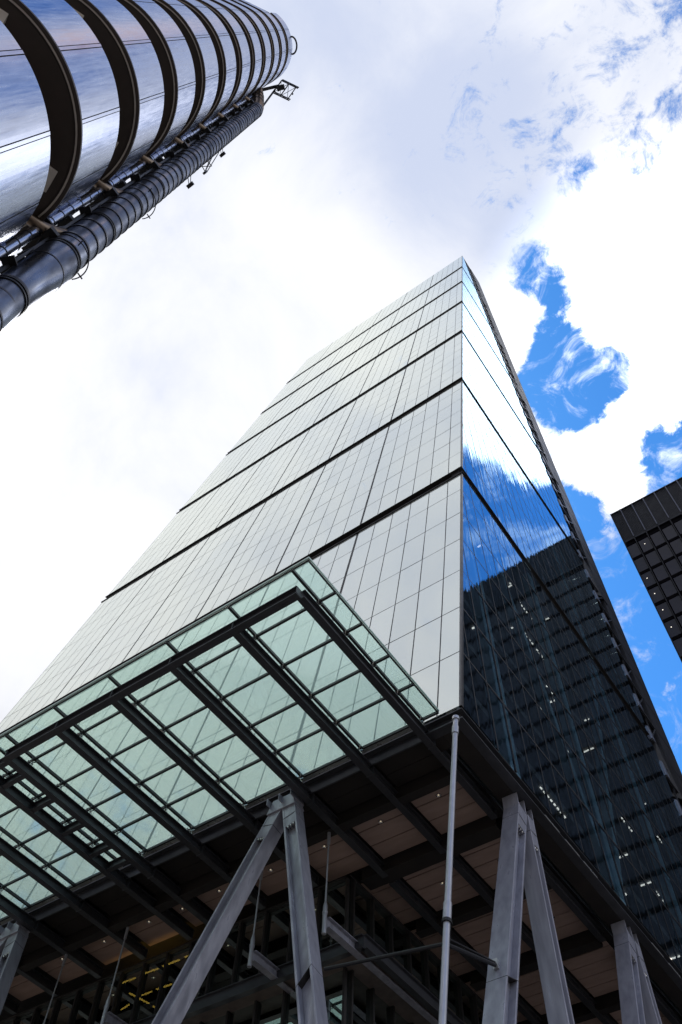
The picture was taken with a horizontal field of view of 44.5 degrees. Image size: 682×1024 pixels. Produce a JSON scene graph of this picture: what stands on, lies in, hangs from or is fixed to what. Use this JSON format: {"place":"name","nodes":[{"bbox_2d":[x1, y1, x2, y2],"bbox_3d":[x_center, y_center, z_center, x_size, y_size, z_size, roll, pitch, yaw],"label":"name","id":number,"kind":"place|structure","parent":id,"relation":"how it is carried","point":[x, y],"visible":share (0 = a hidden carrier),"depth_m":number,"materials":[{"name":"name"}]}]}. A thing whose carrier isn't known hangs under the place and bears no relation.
{"place":"outdoors","nodes":[
{"label":"outdoors","id":0,"kind":"place"},
{"bbox_2d":[0,0,681,772],"label":"sky","id":1,"kind":"structure","parent":0,"point":[537,144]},
{"bbox_2d":[610,477,681,661],"bbox_3d":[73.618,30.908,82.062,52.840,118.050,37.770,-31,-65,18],"label":"black office tower","id":2,"kind":"structure","parent":0,"point":[649,527],"depth_m":121.82,"materials":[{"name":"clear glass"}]},
{"bbox_2d":[627,543,640,557],"bbox_3d":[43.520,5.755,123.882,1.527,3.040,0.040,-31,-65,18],"label":"window","id":3,"kind":"structure","parent":2,"relation":"in","point":[633,549],"depth_m":123.88,"materials":[{"name":"black glass"}]},
{"bbox_2d":[634,556,648,571],"bbox_3d":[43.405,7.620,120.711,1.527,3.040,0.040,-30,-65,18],"label":"window","id":4,"kind":"structure","parent":2,"relation":"in","point":[640,563],"depth_m":120.74,"materials":[{"name":"black glass"}]},
{"bbox_2d":[638,537,653,551],"bbox_3d":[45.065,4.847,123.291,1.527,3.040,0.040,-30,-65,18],"label":"window","id":5,"kind":"structure","parent":2,"relation":"in","point":[645,543],"depth_m":123.30,"materials":[{"name":"black glass"}]},
{"bbox_2d":[641,571,655,586],"bbox_3d":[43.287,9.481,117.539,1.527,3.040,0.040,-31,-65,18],"label":"window","id":6,"kind":"structure","parent":2,"relation":"in","point":[647,577],"depth_m":117.53,"materials":[{"name":"black glass"}]},
{"bbox_2d":[645,551,660,565],"bbox_3d":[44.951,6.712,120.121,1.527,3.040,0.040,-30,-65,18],"label":"window","id":7,"kind":"structure","parent":2,"relation":"in","point":[652,557],"depth_m":120.15,"materials":[{"name":"black glass"}]},
{"bbox_2d":[648,586,663,602],"bbox_3d":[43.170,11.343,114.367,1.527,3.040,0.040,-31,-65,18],"label":"window","id":8,"kind":"structure","parent":2,"relation":"in","point":[658,596],"depth_m":114.32,"materials":[{"name":"black glass"}]},
{"bbox_2d":[650,531,665,545],"bbox_3d":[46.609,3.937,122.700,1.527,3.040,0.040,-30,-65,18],"label":"window","id":9,"kind":"structure","parent":2,"relation":"in","point":[657,537],"depth_m":122.70,"materials":[{"name":"black glass"}]},
{"bbox_2d":[653,564,668,580],"bbox_3d":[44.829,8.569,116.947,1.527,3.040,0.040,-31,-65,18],"label":"window","id":10,"kind":"structure","parent":2,"relation":"in","point":[660,572],"depth_m":116.96,"materials":[{"name":"black glass"}]},
{"bbox_2d":[656,602,671,619],"bbox_3d":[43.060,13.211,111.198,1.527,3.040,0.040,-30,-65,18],"label":"window","id":11,"kind":"structure","parent":2,"relation":"in","point":[665,613],"depth_m":111.18,"materials":[{"name":"black glass"}]},
{"bbox_2d":[658,544,673,560],"bbox_3d":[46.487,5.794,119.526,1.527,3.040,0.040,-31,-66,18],"label":"window","id":12,"kind":"structure","parent":2,"relation":"in","point":[665,552],"depth_m":119.50,"materials":[{"name":"black glass"}]},
{"bbox_2d":[660,580,676,596],"bbox_3d":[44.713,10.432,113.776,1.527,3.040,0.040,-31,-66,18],"label":"window","id":13,"kind":"structure","parent":2,"relation":"in","point":[668,587],"depth_m":113.76,"materials":[{"name":"black glass"}]},
{"bbox_2d":[662,525,677,539],"bbox_3d":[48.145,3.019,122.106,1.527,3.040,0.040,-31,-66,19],"label":"window","id":14,"kind":"structure","parent":2,"relation":"in","point":[669,531],"depth_m":122.11,"materials":[{"name":"black glass"}]},
{"bbox_2d":[664,619,681,637],"bbox_3d":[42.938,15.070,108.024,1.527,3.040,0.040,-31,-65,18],"label":"window","id":15,"kind":"structure","parent":2,"relation":"in","point":[672,626],"depth_m":108.00,"materials":[{"name":"black glass"}]},
{"bbox_2d":[665,559,681,574],"bbox_3d":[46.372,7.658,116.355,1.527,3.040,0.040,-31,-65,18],"label":"window","id":16,"kind":"structure","parent":2,"relation":"in","point":[673,566],"depth_m":116.33,"materials":[{"name":"black glass"}]},
{"bbox_2d":[668,595,681,613],"bbox_3d":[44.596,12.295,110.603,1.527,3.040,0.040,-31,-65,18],"label":"window","id":17,"kind":"structure","parent":2,"relation":"in","point":[676,602],"depth_m":110.76,"materials":[{"name":"black glass"}]},
{"bbox_2d":[670,538,681,553],"bbox_3d":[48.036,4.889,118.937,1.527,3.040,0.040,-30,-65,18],"label":"window","id":18,"kind":"structure","parent":2,"relation":"in","point":[676,544],"depth_m":119.10,"materials":[{"name":"black glass"}]},
{"bbox_2d":[673,574,681,590],"bbox_3d":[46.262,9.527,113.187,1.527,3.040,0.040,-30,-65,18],"label":"window","id":19,"kind":"structure","parent":2,"relation":"in","point":[678,580],"depth_m":113.65,"materials":[{"name":"black glass"}]},
{"bbox_2d":[673,637,681,656],"bbox_3d":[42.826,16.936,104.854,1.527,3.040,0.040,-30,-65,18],"label":"window","id":20,"kind":"structure","parent":2,"relation":"in","point":[678,643],"depth_m":105.33,"materials":[{"name":"black glass"}]},
{"bbox_2d":[674,520,681,533],"bbox_3d":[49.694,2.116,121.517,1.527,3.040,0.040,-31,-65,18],"label":"window","id":21,"kind":"structure","parent":2,"relation":"in","point":[678,524],"depth_m":121.99,"materials":[{"name":"black glass"}]},
{"bbox_2d":[677,615,681,625],"bbox_3d":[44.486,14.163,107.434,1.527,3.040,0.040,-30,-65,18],"label":"window","id":22,"kind":"structure","parent":2,"relation":"in","point":[679,617],"depth_m":108.38,"materials":[{"name":"black glass"}]},
{"label":"ground","id":23,"kind":"structure","parent":0,"visible":0},
{"bbox_2d":[0,0,298,332],"bbox_3d":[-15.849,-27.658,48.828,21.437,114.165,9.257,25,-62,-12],"label":"steel clad tower","id":24,"kind":"structure","parent":23,"relation":"on","point":[102,102],"depth_m":32.06,"materials":[{"name":"silver metal"}]},
{"bbox_2d":[0,256,681,1023],"bbox_3d":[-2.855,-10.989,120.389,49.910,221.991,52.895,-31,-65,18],"label":"glass skyscraper","id":25,"kind":"structure","parent":23,"relation":"on","point":[334,704],"depth_m":40.48,"materials":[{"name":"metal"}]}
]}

